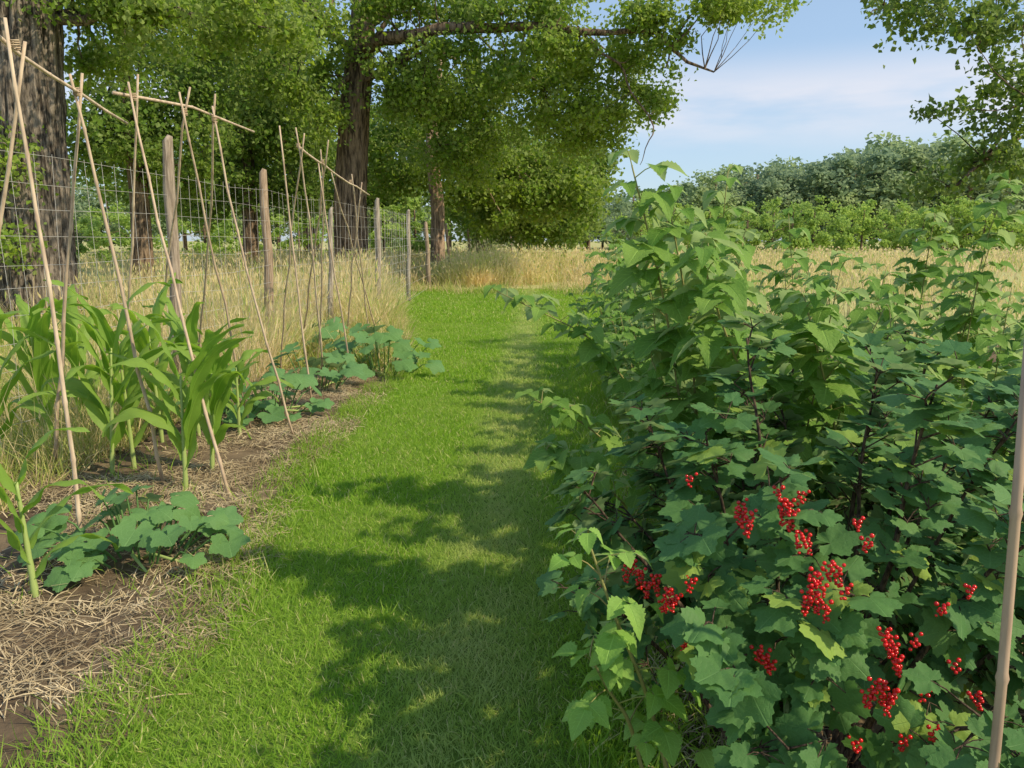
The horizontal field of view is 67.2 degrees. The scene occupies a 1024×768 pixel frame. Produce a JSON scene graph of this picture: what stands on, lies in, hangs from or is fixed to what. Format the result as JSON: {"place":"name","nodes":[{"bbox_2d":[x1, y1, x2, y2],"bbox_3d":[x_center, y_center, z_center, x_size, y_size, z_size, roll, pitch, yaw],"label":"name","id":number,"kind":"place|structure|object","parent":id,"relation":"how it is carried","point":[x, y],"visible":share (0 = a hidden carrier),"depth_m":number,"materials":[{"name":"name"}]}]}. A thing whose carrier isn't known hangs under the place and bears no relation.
{"place":"outdoors","nodes":[
{"label":"outdoors","id":0,"kind":"place"},
{"bbox_2d":[0,288,741,767],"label":"lawn path","id":1,"kind":"structure","parent":0,"point":[382,692],"depth_m":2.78,"materials":[{"name":"green plant"}]},
{"bbox_2d":[551,626,688,767],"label":"raspberry cane","id":2,"kind":"object","parent":1,"relation":"on","point":[590,709],"visible":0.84,"depth_m":1.71,"materials":[{"name":"green plant"}]},
{"bbox_2d":[548,523,715,767],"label":"raspberry cane","id":3,"kind":"object","parent":1,"relation":"on","point":[612,641],"visible":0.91,"depth_m":1.70,"materials":[{"name":"green plant"}]},
{"bbox_2d":[0,241,1023,479],"bbox_3d":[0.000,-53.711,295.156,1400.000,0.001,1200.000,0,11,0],"label":"ground","id":4,"kind":"structure","parent":0,"point":[593,244],"depth_m":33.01,"materials":[{"name":"beige plant"}]},
{"bbox_2d":[73,218,111,262],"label":"field shrub","id":5,"kind":"object","parent":4,"relation":"on","point":[102,239],"visible":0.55,"depth_m":39.55,"materials":[{"name":"green plant"}]},
{"bbox_2d":[73,184,130,248],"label":"woodland tree","id":6,"kind":"object","parent":4,"relation":"on","point":[78,212],"visible":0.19,"depth_m":91.12,"materials":[{"name":"green plant"}]},
{"bbox_2d":[73,200,155,265],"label":"field shrub","id":7,"kind":"object","parent":4,"relation":"on","point":[124,220],"visible":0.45,"depth_m":42.73,"materials":[{"name":"green plant"}]},
{"bbox_2d":[106,195,166,238],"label":"woodland tree","id":8,"kind":"object","parent":4,"relation":"on","point":[154,227],"visible":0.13,"depth_m":89.04,"materials":[{"name":"green plant"}]},
{"bbox_2d":[65,2,269,288],"bbox_3d":[-10.504,-9.687,22.719,7.473,14.110,6.226,-10,15,-43],"label":"oak tree","id":9,"kind":"object","parent":4,"relation":"on","point":[111,143],"visible":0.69,"depth_m":22.64,"materials":[{"name":"green plant"}]},
{"bbox_2d":[0,0,338,326],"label":"oak tree","id":10,"kind":"object","parent":4,"relation":"on","point":[36,26],"visible":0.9,"depth_m":13.12,"materials":[{"name":"green plant"}]},
{"bbox_2d":[152,206,242,259],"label":"field shrub","id":11,"kind":"object","parent":4,"relation":"on","point":[202,245],"visible":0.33,"depth_m":44.53,"materials":[{"name":"green plant"}]},
{"bbox_2d":[0,356,407,767],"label":"vegetable bed","id":12,"kind":"object","parent":4,"relation":"on","point":[19,723],"visible":0.17,"depth_m":3.25,"materials":[{"name":"soil"}]},
{"bbox_2d":[0,310,71,464],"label":"corn plant","id":13,"kind":"object","parent":12,"relation":"on","point":[15,377],"visible":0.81,"depth_m":5.05,"materials":[{"name":"green plant"}]},
{"bbox_2d":[0,294,91,446],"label":"corn plant","id":14,"kind":"object","parent":12,"relation":"on","point":[36,323],"visible":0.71,"depth_m":5.28,"materials":[{"name":"green plant"}]},
{"bbox_2d":[0,427,133,597],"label":"corn plant","id":15,"kind":"object","parent":12,"relation":"on","point":[8,483],"visible":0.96,"depth_m":3.20,"materials":[{"name":"green plant"}]},
{"bbox_2d":[19,284,119,439],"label":"corn plant","id":16,"kind":"object","parent":12,"relation":"on","point":[76,354],"visible":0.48,"depth_m":5.55,"materials":[{"name":"green plant"}]},
{"bbox_2d":[0,17,165,541],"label":"bean pole frame","id":17,"kind":"object","parent":12,"relation":"on","point":[77,92],"visible":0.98,"depth_m":3.68,"materials":[{"name":"brown wood"}]},
{"bbox_2d":[0,279,200,476],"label":"corn plant","id":18,"kind":"object","parent":12,"relation":"on","point":[97,415],"visible":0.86,"depth_m":4.85,"materials":[{"name":"green plant"}]},
{"bbox_2d":[17,303,194,468],"bbox_3d":[-2.560,0.025,5.043,0.396,1.157,1.109,6,12,28],"label":"corn plant","id":19,"kind":"object","parent":12,"relation":"on","point":[128,354],"visible":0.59,"depth_m":4.99,"materials":[{"name":"green plant"}]},
{"bbox_2d":[15,482,250,592],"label":"squash plant","id":20,"kind":"object","parent":12,"relation":"on","point":[79,558],"visible":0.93,"depth_m":3.53,"materials":[{"name":"green plant"}]},
{"bbox_2d":[77,272,202,442],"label":"corn plant","id":21,"kind":"object","parent":12,"relation":"on","point":[144,338],"visible":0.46,"depth_m":5.57,"materials":[{"name":"green plant"}]},
{"bbox_2d":[102,306,253,488],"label":"corn plant","id":22,"kind":"object","parent":12,"relation":"on","point":[186,438],"visible":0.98,"depth_m":4.51,"materials":[{"name":"green plant"}]},
{"bbox_2d":[117,290,256,435],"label":"corn plant","id":23,"kind":"object","parent":12,"relation":"on","point":[192,321],"visible":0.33,"depth_m":5.77,"materials":[{"name":"green plant"}]},
{"bbox_2d":[141,329,258,470],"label":"corn plant","id":24,"kind":"object","parent":12,"relation":"on","point":[219,394],"visible":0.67,"depth_m":4.91,"materials":[{"name":"green plant"}]},
{"bbox_2d":[112,74,293,492],"bbox_3d":[-2.424,-0.758,5.653,1.152,2.554,3.031,-10,14,-42],"label":"bean pole frame","id":25,"kind":"object","parent":12,"relation":"on","point":[132,96],"visible":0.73,"depth_m":5.21,"materials":[{"name":"brown wood"}]},
{"bbox_2d":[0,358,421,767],"bbox_3d":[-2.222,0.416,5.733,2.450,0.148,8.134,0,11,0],"label":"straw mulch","id":26,"kind":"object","parent":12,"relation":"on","point":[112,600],"visible":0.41,"depth_m":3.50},
{"bbox_2d":[149,368,286,425],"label":"squash plant","id":27,"kind":"object","parent":12,"relation":"on","point":[276,414],"visible":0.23,"depth_m":6.19,"materials":[{"name":"green plant"}]},
{"bbox_2d":[183,343,294,434],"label":"corn plant","id":28,"kind":"object","parent":12,"relation":"on","point":[245,356],"visible":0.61,"depth_m":5.82,"materials":[{"name":"green plant"}]},
{"bbox_2d":[223,366,334,427],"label":"squash plant","id":29,"kind":"object","parent":12,"relation":"on","point":[315,404],"visible":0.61,"depth_m":6.51,"materials":[{"name":"green plant"}]},
{"bbox_2d":[265,341,374,391],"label":"squash plant","id":30,"kind":"object","parent":12,"relation":"on","point":[349,367],"visible":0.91,"depth_m":7.66,"materials":[{"name":"green plant"}]},
{"bbox_2d":[279,126,376,401],"bbox_3d":[-2.192,-1.342,8.857,0.989,2.522,4.296,0,11,0],"label":"bean pole frame","id":31,"kind":"object","parent":12,"relation":"on","point":[298,146],"visible":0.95,"depth_m":7.71,"materials":[{"name":"brown wood"}]},
{"bbox_2d":[296,317,388,355],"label":"squash plant","id":32,"kind":"object","parent":12,"relation":"on","point":[333,326],"visible":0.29,"depth_m":9.32,"materials":[{"name":"green plant"}]},
{"bbox_2d":[323,319,444,375],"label":"squash plant","id":33,"kind":"object","parent":12,"relation":"on","point":[402,350],"visible":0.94,"depth_m":8.42,"materials":[{"name":"green plant"}]},
{"bbox_2d":[139,12,343,266],"bbox_3d":[-10.982,-12.249,31.048,8.798,16.077,8.377,-5,12,-26],"label":"oak tree","id":34,"kind":"object","parent":4,"relation":"on","point":[263,143],"visible":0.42,"depth_m":31.36,"materials":[{"name":"green plant"}]},
{"bbox_2d":[206,214,278,257],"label":"field shrub","id":35,"kind":"object","parent":4,"relation":"on","point":[226,231],"visible":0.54,"depth_m":40.30,"materials":[{"name":"green plant"}]},
{"bbox_2d":[71,83,427,253],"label":"oak tree","id":36,"kind":"object","parent":4,"relation":"on","point":[328,176],"visible":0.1,"depth_m":48.18,"materials":[{"name":"green plant"}]},
{"bbox_2d":[0,134,511,454],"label":"wire fence","id":37,"kind":"object","parent":4,"relation":"on","point":[169,191],"visible":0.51,"depth_m":9.30,"materials":[{"name":"grey metal"}]},
{"bbox_2d":[235,202,322,250],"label":"woodland tree","id":38,"kind":"object","parent":4,"relation":"on","point":[273,227],"visible":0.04,"depth_m":102.30,"materials":[{"name":"green plant"}]},
{"bbox_2d":[0,277,601,515],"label":"rough grass","id":39,"kind":"structure","parent":4,"relation":"on","point":[6,461],"depth_m":7.09,"materials":[{"name":"beige plant"}]},
{"bbox_2d":[270,203,333,257],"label":"field shrub","id":40,"kind":"object","parent":4,"relation":"on","point":[285,242],"visible":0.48,"depth_m":42.94,"materials":[{"name":"green plant"}]},
{"bbox_2d":[368,205,430,257],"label":"field shrub","id":41,"kind":"object","parent":4,"relation":"on","point":[419,240],"visible":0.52,"depth_m":44.88,"materials":[{"name":"green plant"}]},
{"bbox_2d":[199,236,608,376],"bbox_3d":[-1.873,-3.404,21.453,6.329,1.816,27.506,3,11,15],"label":"weed growth","id":42,"kind":"object","parent":4,"relation":"on","point":[467,273],"visible":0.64,"depth_m":24.97,"materials":[{"name":"beige plant"}]},
{"bbox_2d":[374,197,452,255],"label":"field shrub","id":43,"kind":"object","parent":4,"relation":"on","point":[421,215],"visible":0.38,"depth_m":46.81,"materials":[{"name":"green plant"}]},
{"bbox_2d":[367,57,624,266],"bbox_3d":[-1.658,-9.348,32.939,11.278,9.673,9.006,-3,11,-14],"label":"oak tree","id":44,"kind":"object","parent":4,"relation":"on","point":[548,196],"visible":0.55,"depth_m":31.48,"materials":[{"name":"green plant"}]},
{"bbox_2d":[199,0,811,270],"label":"oak tree","id":45,"kind":"object","parent":4,"relation":"on","point":[550,43],"visible":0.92,"depth_m":23.20,"materials":[{"name":"green plant"}]},
{"bbox_2d":[412,132,638,255],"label":"oak tree","id":46,"kind":"object","parent":4,"relation":"on","point":[566,230],"visible":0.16,"depth_m":40.77,"materials":[{"name":"green plant"}]},
{"bbox_2d":[569,193,632,252],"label":"woodland tree","id":47,"kind":"object","parent":4,"relation":"on","point":[616,210],"visible":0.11,"depth_m":89.30,"materials":[{"name":"green plant"}]},
{"bbox_2d":[600,200,656,246],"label":"field shrub","id":48,"kind":"object","parent":4,"relation":"on","point":[640,231],"visible":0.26,"depth_m":65.05,"materials":[{"name":"green plant"}]},
{"bbox_2d":[675,168,760,236],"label":"woodland tree","id":49,"kind":"object","parent":4,"relation":"on","point":[691,190],"visible":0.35,"depth_m":113.59,"materials":[{"name":"green plant"}]},
{"bbox_2d":[725,201,774,245],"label":"field shrub","id":50,"kind":"object","parent":4,"relation":"on","point":[741,219],"visible":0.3,"depth_m":77.53,"materials":[{"name":"green plant"}]},
{"bbox_2d":[718,154,809,245],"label":"woodland tree","id":51,"kind":"object","parent":4,"relation":"on","point":[752,184],"visible":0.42,"depth_m":116.05,"materials":[{"name":"green plant"}]},
{"bbox_2d":[742,201,806,252],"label":"field shrub","id":52,"kind":"object","parent":4,"relation":"on","point":[777,234],"visible":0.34,"depth_m":73.03,"materials":[{"name":"green plant"}]},
{"bbox_2d":[745,196,836,253],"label":"field shrub","id":53,"kind":"object","parent":4,"relation":"on","point":[798,220],"visible":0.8,"depth_m":65.80,"materials":[{"name":"green plant"}]},
{"bbox_2d":[742,163,843,248],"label":"woodland tree","id":54,"kind":"object","parent":4,"relation":"on","point":[787,184],"visible":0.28,"depth_m":114.58,"materials":[{"name":"green plant"}]},
{"bbox_2d":[592,345,1023,767],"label":"fruit bed","id":55,"kind":"object","parent":4,"relation":"on","point":[875,729],"depth_m":2.44,"materials":[{"name":"soil"}]},
{"bbox_2d":[483,284,665,426],"bbox_3d":[0.430,0.115,4.116,1.203,1.305,0.419,-3,11,-16],"label":"raspberry cane","id":56,"kind":"object","parent":55,"relation":"on","point":[590,350],"visible":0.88,"depth_m":3.96,"materials":[{"name":"green plant"}]},
{"bbox_2d":[513,386,661,504],"bbox_3d":[0.456,0.436,3.595,0.933,0.866,0.328,-2,11,-9],"label":"raspberry cane","id":57,"kind":"object","parent":55,"relation":"on","point":[561,410],"visible":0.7,"depth_m":3.47,"materials":[{"name":"green plant"}]},
{"bbox_2d":[522,434,665,540],"bbox_3d":[0.424,0.594,2.913,0.814,0.806,0.426,-3,11,-17],"label":"raspberry cane","id":58,"kind":"object","parent":55,"relation":"on","point":[556,458],"visible":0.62,"depth_m":2.77,"materials":[{"name":"green plant"}]},
{"bbox_2d":[582,247,649,380],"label":"raspberry plant","id":59,"kind":"object","parent":55,"relation":"on","point":[594,298],"visible":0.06,"depth_m":7.54,"materials":[{"name":"green plant"}]},
{"bbox_2d":[565,205,686,398],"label":"raspberry plant","id":60,"kind":"object","parent":55,"relation":"on","point":[594,274],"visible":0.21,"depth_m":7.00,"materials":[{"name":"green plant"}]},
{"bbox_2d":[582,254,675,326],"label":"raspberry plant","id":61,"kind":"object","parent":55,"relation":"on","point":[598,278],"visible":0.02,"depth_m":8.78,"materials":[{"name":"green plant"}]},
{"bbox_2d":[596,216,699,405],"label":"raspberry plant","id":62,"kind":"object","parent":55,"relation":"on","point":[625,295],"visible":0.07,"depth_m":6.15,"materials":[{"name":"green plant"}]},
{"bbox_2d":[603,250,693,392],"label":"raspberry plant","id":63,"kind":"object","parent":55,"relation":"on","point":[623,293],"visible":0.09,"depth_m":6.40,"materials":[{"name":"green plant"}]},
{"bbox_2d":[594,242,703,445],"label":"raspberry plant","id":64,"kind":"object","parent":55,"relation":"on","point":[631,433],"visible":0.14,"depth_m":5.13,"materials":[{"name":"green plant"}]},
{"bbox_2d":[601,148,732,492],"bbox_3d":[0.585,0.090,2.826,0.625,1.829,0.410,-6,12,-31],"label":"raspberry cane","id":65,"kind":"object","parent":55,"relation":"on","point":[636,250],"visible":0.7,"depth_m":2.67,"materials":[{"name":"green plant"}]},
{"bbox_2d":[631,183,753,499],"bbox_3d":[0.681,0.138,2.886,0.573,1.712,0.472,-6,12,-30],"label":"raspberry cane","id":66,"kind":"object","parent":55,"relation":"on","point":[693,359],"visible":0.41,"depth_m":2.70,"materials":[{"name":"green plant"}]},
{"bbox_2d":[613,164,774,503],"bbox_3d":[0.928,-0.136,3.960,0.861,1.860,1.027,2,11,11],"label":"raspberry plant","id":67,"kind":"object","parent":55,"relation":"on","point":[747,249],"visible":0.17,"depth_m":3.66,"materials":[{"name":"green plant"}]},
{"bbox_2d":[664,229,816,470],"bbox_3d":[0.795,0.262,2.647,0.622,1.555,0.441,0,11,0],"label":"raspberry cane","id":68,"kind":"object","parent":55,"relation":"on","point":[705,300],"visible":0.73,"depth_m":2.49,"materials":[{"name":"green plant"}]},
{"bbox_2d":[696,248,816,418],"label":"raspberry plant","id":69,"kind":"object","parent":55,"relation":"on","point":[797,276],"visible":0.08,"depth_m":5.64,"materials":[{"name":"green plant"}]},
{"bbox_2d":[536,311,1023,767],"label":"currant bush","id":70,"kind":"object","parent":55,"relation":"on","point":[782,669],"visible":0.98,"depth_m":1.69,"materials":[{"name":"green plant"}]},
{"bbox_2d":[635,256,940,598],"bbox_3d":[0.994,0.252,2.923,1.006,1.468,0.737,3,11,18],"label":"raspberry plant","id":71,"kind":"object","parent":55,"relation":"on","point":[820,313],"visible":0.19,"depth_m":2.66,"materials":[{"name":"green plant"}]},
{"bbox_2d":[663,195,915,530],"bbox_3d":[1.204,0.034,3.348,0.943,1.751,1.155,-4,11,-23],"label":"raspberry plant","id":72,"kind":"object","parent":55,"relation":"on","point":[867,326],"visible":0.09,"depth_m":3.22,"materials":[{"name":"green plant"}]},
{"bbox_2d":[757,283,883,506],"bbox_3d":[1.048,0.347,2.641,0.498,1.389,0.450,0,11,0],"label":"raspberry cane","id":73,"kind":"object","parent":55,"relation":"on","point":[825,335],"visible":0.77,"depth_m":2.52,"materials":[{"name":"green plant"}]},
{"bbox_2d":[758,207,942,497],"bbox_3d":[1.597,-0.034,3.865,0.781,1.687,0.932,-2,11,-9],"label":"raspberry plant","id":74,"kind":"object","parent":55,"relation":"on","point":[801,258],"visible":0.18,"depth_m":3.89,"materials":[{"name":"green plant"}]},
{"bbox_2d":[712,326,1015,618],"bbox_3d":[1.292,0.382,3.003,1.294,1.214,1.210,-7,13,-33],"label":"currant bush","id":75,"kind":"object","parent":55,"relation":"on","point":[980,393],"visible":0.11,"depth_m":2.65,"materials":[{"name":"green plant"}]},
{"bbox_2d":[829,233,1010,401],"bbox_3d":[2.358,-0.088,4.501,0.720,1.554,0.858,-5,12,-23],"label":"raspberry plant","id":76,"kind":"object","parent":55,"relation":"on","point":[983,278],"visible":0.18,"depth_m":4.28,"materials":[{"name":"green plant"}]},
{"bbox_2d":[831,262,1021,586],"bbox_3d":[1.815,0.217,3.224,0.767,1.424,0.939,-7,13,-34],"label":"raspberry plant","id":77,"kind":"object","parent":55,"relation":"on","point":[857,315],"visible":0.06,"depth_m":3.26,"materials":[{"name":"green plant"}]},
{"bbox_2d":[891,207,963,356],"bbox_3d":[2.552,-0.231,4.821,0.407,1.721,0.442,0,11,0],"label":"raspberry cane","id":78,"kind":"object","parent":55,"relation":"on","point":[923,270],"visible":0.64,"depth_m":4.73,"materials":[{"name":"green plant"}]},
{"bbox_2d":[910,272,1002,387],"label":"raspberry plant","id":79,"kind":"object","parent":55,"relation":"on","point":[927,318],"visible":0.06,"depth_m":6.10,"materials":[{"name":"green plant"}]},
{"bbox_2d":[902,279,1023,455],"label":"raspberry plant","id":80,"kind":"object","parent":55,"relation":"on","point":[981,342],"visible":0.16,"depth_m":3.48,"materials":[{"name":"green plant"}]},
{"bbox_2d":[903,338,1023,656],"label":"currant bush","id":81,"kind":"object","parent":55,"relation":"on","point":[1009,382],"visible":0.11,"depth_m":2.44,"materials":[{"name":"green plant"}]},
{"bbox_2d":[923,226,1023,403],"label":"raspberry plant","id":82,"kind":"object","parent":55,"relation":"on","point":[939,261],"visible":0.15,"depth_m":5.53,"materials":[{"name":"green plant"}]},
{"bbox_2d":[929,170,1023,388],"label":"raspberry cane","id":83,"kind":"object","parent":55,"relation":"on","point":[986,209],"visible":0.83,"depth_m":4.11,"materials":[{"name":"green plant"}]},
{"bbox_2d":[981,281,1023,366],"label":"raspberry plant","id":84,"kind":"object","parent":55,"relation":"on","point":[1001,321],"visible":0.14,"depth_m":6.28,"materials":[{"name":"green plant"}]},
{"bbox_2d":[988,344,1023,767],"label":"bamboo stake","id":85,"kind":"object","parent":55,"relation":"on","point":[1015,513],"visible":1,"depth_m":1.22,"materials":[{"name":"beige wood"}]},
{"bbox_2d":[779,195,851,253],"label":"field shrub","id":86,"kind":"object","parent":4,"relation":"on","point":[823,217],"visible":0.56,"depth_m":65.97,"materials":[{"name":"green plant"}]},
{"bbox_2d":[780,143,906,247],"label":"woodland tree","id":87,"kind":"object","parent":4,"relation":"on","point":[876,158],"visible":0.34,"depth_m":114.96,"materials":[{"name":"green plant"}]},
{"bbox_2d":[813,199,874,251],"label":"field shrub","id":88,"kind":"object","parent":4,"relation":"on","point":[852,215],"visible":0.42,"depth_m":72.36,"materials":[{"name":"green plant"}]},
{"bbox_2d":[801,151,936,249],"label":"woodland tree","id":89,"kind":"object","parent":4,"relation":"on","point":[844,199],"visible":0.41,"depth_m":114.56,"materials":[{"name":"green plant"}]},
{"bbox_2d":[834,199,907,253],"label":"field shrub","id":90,"kind":"object","parent":4,"relation":"on","point":[885,237],"visible":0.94,"depth_m":70.07,"materials":[{"name":"green plant"}]},
{"bbox_2d":[825,144,942,243],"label":"woodland tree","id":91,"kind":"object","parent":4,"relation":"on","point":[908,167],"visible":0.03,"depth_m":118.88,"materials":[{"name":"green plant"}]},
{"bbox_2d":[863,216,907,251],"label":"field shrub","id":92,"kind":"object","parent":4,"relation":"on","point":[874,240],"visible":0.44,"depth_m":77.93,"materials":[{"name":"green plant"}]},
{"bbox_2d":[873,199,935,252],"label":"field shrub","id":93,"kind":"object","parent":4,"relation":"on","point":[904,208],"visible":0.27,"depth_m":77.19,"materials":[{"name":"green plant"}]},
{"bbox_2d":[850,131,987,248],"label":"woodland tree","id":94,"kind":"object","parent":4,"relation":"on","point":[945,147],"visible":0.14,"depth_m":119.10,"materials":[{"name":"green plant"}]},
{"bbox_2d":[852,137,999,247],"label":"woodland tree","id":95,"kind":"object","parent":4,"relation":"on","point":[920,149],"visible":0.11,"depth_m":116.73,"materials":[{"name":"green plant"}]},
{"bbox_2d":[894,206,961,253],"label":"field shrub","id":96,"kind":"object","parent":4,"relation":"on","point":[907,241],"visible":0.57,"depth_m":69.42,"materials":[{"name":"green plant"}]},
{"bbox_2d":[860,0,1023,210],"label":"ash tree","id":97,"kind":"object","parent":4,"relation":"on","point":[987,33],"visible":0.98,"depth_m":8.44,"materials":[{"name":"green plant"}]},
{"bbox_2d":[906,195,977,249],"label":"field shrub","id":98,"kind":"object","parent":4,"relation":"on","point":[967,219],"visible":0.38,"depth_m":70.04,"materials":[{"name":"green plant"}]},
{"bbox_2d":[924,195,993,252],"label":"field shrub","id":99,"kind":"object","parent":4,"relation":"on","point":[953,208],"visible":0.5,"depth_m":69.29,"materials":[{"name":"green plant"}]},
{"bbox_2d":[901,156,1023,236],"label":"woodland tree","id":100,"kind":"object","parent":4,"relation":"on","point":[1011,209],"visible":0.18,"depth_m":112.29,"materials":[{"name":"green plant"}]},
{"bbox_2d":[953,212,1017,252],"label":"field shrub","id":101,"kind":"object","parent":4,"relation":"on","point":[983,228],"visible":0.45,"depth_m":67.51,"materials":[{"name":"green plant"}]},
{"bbox_2d":[63,0,1023,240],"label":"sky","id":102,"kind":"structure","parent":0,"point":[816,90],"materials":[{"name":"blue"}]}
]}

